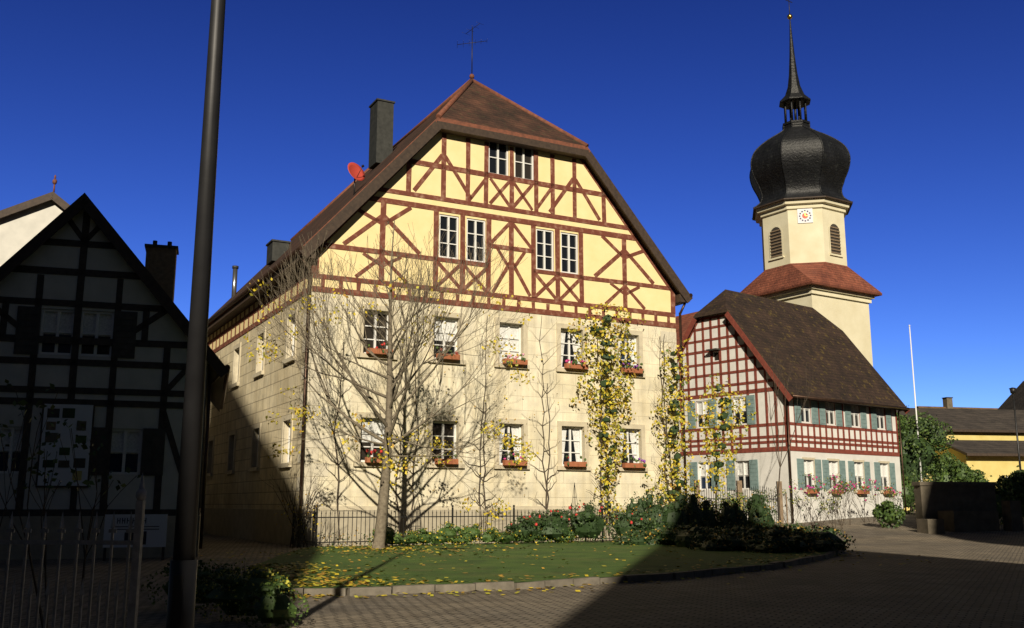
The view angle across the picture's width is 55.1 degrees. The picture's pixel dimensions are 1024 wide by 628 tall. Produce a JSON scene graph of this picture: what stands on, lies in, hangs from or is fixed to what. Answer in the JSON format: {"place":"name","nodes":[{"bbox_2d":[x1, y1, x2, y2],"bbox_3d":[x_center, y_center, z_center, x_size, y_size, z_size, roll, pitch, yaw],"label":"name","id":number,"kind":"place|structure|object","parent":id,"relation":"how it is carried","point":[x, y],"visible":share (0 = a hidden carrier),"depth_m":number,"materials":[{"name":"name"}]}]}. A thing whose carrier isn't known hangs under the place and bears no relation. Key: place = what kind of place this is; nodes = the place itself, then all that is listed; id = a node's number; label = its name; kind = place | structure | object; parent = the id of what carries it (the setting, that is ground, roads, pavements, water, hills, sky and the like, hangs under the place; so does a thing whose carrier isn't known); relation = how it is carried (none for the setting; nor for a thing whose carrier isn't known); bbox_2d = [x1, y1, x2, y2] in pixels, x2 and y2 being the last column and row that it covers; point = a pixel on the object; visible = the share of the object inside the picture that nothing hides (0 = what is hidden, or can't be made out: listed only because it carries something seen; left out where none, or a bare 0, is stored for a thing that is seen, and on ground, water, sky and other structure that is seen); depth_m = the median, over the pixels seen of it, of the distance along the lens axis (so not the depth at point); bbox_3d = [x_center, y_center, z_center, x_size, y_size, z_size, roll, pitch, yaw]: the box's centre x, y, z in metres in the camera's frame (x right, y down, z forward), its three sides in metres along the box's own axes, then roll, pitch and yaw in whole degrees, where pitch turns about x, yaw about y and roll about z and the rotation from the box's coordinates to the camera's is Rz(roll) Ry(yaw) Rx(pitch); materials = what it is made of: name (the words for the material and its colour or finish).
{"place":"outdoors","nodes":[
{"label":"outdoors","id":0,"kind":"place"},
{"bbox_2d":[0,175,69,265],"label":"white gable house","id":1,"kind":"structure","parent":0,"point":[22,224],"depth_m":37.09,"materials":[{"name":"paint"}]},
{"bbox_2d":[0,193,229,560],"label":"house","id":2,"kind":"structure","parent":0,"point":[94,325],"depth_m":24.36,"materials":[{"name":"paint"}]},
{"bbox_2d":[0,511,1023,627],"bbox_3d":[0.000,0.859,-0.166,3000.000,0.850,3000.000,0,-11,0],"label":"ground","id":3,"kind":"structure","parent":0,"point":[982,586],"depth_m":13.81,"materials":[{"name":"grey stone"}]},
{"bbox_2d":[0,473,146,627],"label":"fence","id":4,"kind":"object","parent":3,"relation":"on","point":[136,542],"visible":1,"depth_m":6.87,"materials":[{"name":"grey metal"}]},
{"bbox_2d":[0,379,308,627],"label":"shrubs","id":5,"kind":"object","parent":3,"relation":"on","point":[229,591],"visible":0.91,"depth_m":10.43,"materials":[{"name":"green plant"}]},
{"bbox_2d":[166,0,225,627],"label":"street lamp pole","id":6,"kind":"object","parent":3,"relation":"on","point":[182,589],"visible":1,"depth_m":7.32,"materials":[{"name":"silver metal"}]},
{"bbox_2d":[243,219,538,548],"bbox_3d":[-3.337,1.901,27.260,8.497,9.301,8.407,6,-12,-27],"label":"lawn tree","id":7,"kind":"object","parent":3,"relation":"on","point":[391,397],"depth_m":27.03,"materials":[{"name":"plant"}]},
{"bbox_2d":[203,22,692,546],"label":"house","id":8,"kind":"structure","parent":3,"relation":"on","point":[469,160],"depth_m":34.88,"materials":[{"name":"paint"}]},
{"bbox_2d":[320,311,681,538],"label":"wall vines","id":9,"kind":"object","parent":8,"relation":"attached to","point":[484,498],"depth_m":33.47,"materials":[{"name":"brown plant"}]},
{"bbox_2d":[291,505,749,546],"bbox_3d":[1.062,6.804,31.921,15.730,1.180,3.469,6,-12,-27],"label":"garden fence","id":10,"kind":"object","parent":3,"relation":"on","point":[313,541],"visible":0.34,"depth_m":28.92,"materials":[{"name":"metal"}]},
{"bbox_2d":[237,550,843,595],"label":"lawn kerb","id":11,"kind":"structure","parent":3,"relation":"on","point":[425,588],"depth_m":15.46,"materials":[{"name":"stone"}]},
{"bbox_2d":[201,541,965,599],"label":"fallen leaves","id":12,"kind":"object","parent":3,"relation":"on","point":[286,569],"visible":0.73,"depth_m":17.48,"materials":[{"name":"yellow plant"}]},
{"bbox_2d":[567,303,755,524],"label":"climbing plants","id":13,"kind":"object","parent":3,"relation":"on","point":[607,383],"depth_m":36.08,"materials":[{"name":"yellow plant"}]},
{"bbox_2d":[694,480,783,526],"bbox_3d":[8.825,7.604,37.921,4.728,2.300,0.249,7,-13,-32],"label":"fence","id":14,"kind":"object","parent":3,"relation":"on","point":[739,485],"depth_m":38.35,"materials":[{"name":"wood"}]},
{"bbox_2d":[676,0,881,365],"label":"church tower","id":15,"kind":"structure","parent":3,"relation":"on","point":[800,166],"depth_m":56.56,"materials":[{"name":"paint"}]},
{"bbox_2d":[763,347,813,527],"bbox_3d":[10.767,4.737,38.106,2.194,7.608,1.412,3,-11,-17],"label":"young tree","id":16,"kind":"object","parent":3,"relation":"on","point":[779,459],"visible":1,"depth_m":38.04,"materials":[{"name":"plant"}]},
{"bbox_2d":[677,289,909,522],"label":"red timber house","id":17,"kind":"structure","parent":3,"relation":"on","point":[846,426],"depth_m":45.80,"materials":[{"name":"paint"}]},
{"bbox_2d":[763,405,1023,528],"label":"bushes","id":18,"kind":"object","parent":3,"relation":"on","point":[944,467],"visible":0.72,"depth_m":50.75,"materials":[{"name":"green plant"}]},
{"bbox_2d":[909,325,921,481],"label":"flag pole","id":19,"kind":"object","parent":3,"relation":"on","point":[915,397],"visible":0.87,"depth_m":52.10,"materials":[{"name":"white metal"}]},
{"bbox_2d":[917,397,997,408],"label":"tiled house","id":20,"kind":"structure","parent":3,"relation":"on","point":[947,402],"depth_m":91.42,"materials":[{"name":"tile"}]},
{"bbox_2d":[896,408,1023,510],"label":"yellow barn","id":21,"kind":"structure","parent":3,"relation":"on","point":[982,424],"depth_m":65.67,"materials":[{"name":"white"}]},
{"bbox_2d":[912,482,1023,533],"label":"fountain wall","id":22,"kind":"structure","parent":3,"relation":"on","point":[941,507],"depth_m":39.30,"materials":[{"name":"stone"}]},
{"bbox_2d":[935,440,1023,486],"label":"yellow shed","id":23,"kind":"structure","parent":3,"relation":"on","point":[995,459],"depth_m":59.72,"materials":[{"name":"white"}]},
{"bbox_2d":[998,381,1023,409],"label":"roof","id":24,"kind":"structure","parent":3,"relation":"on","point":[1007,404],"depth_m":76.83,"materials":[{"name":"brown tile"}]},
{"bbox_2d":[1009,387,1021,469],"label":"street lamp","id":25,"kind":"object","parent":3,"relation":"on","point":[1012,390],"visible":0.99,"depth_m":49.81,"materials":[{"name":"metal"}]},
{"bbox_2d":[0,0,1023,407],"label":"sky","id":26,"kind":"structure","parent":0,"point":[674,100],"materials":[{"name":"blue"}]},
{"bbox_2d":[241,541,825,587],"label":"lawn ground","id":27,"kind":"structure","parent":0,"point":[582,558],"depth_m":20.66,"materials":[{"name":"green plant"}]},
{"bbox_2d":[262,459,339,547],"bbox_3d":[-5.745,5.277,27.345,2.226,2.421,2.427,6,-12,-27],"label":"bare shrub","id":28,"kind":"object","parent":27,"relation":"on","point":[301,523],"visible":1,"depth_m":27.34,"materials":[{"name":"brown plant"}]},
{"bbox_2d":[318,484,855,553],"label":"garden shrubs","id":29,"kind":"object","parent":27,"relation":"on","point":[682,522],"visible":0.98,"depth_m":29.84,"materials":[{"name":"green plant"}]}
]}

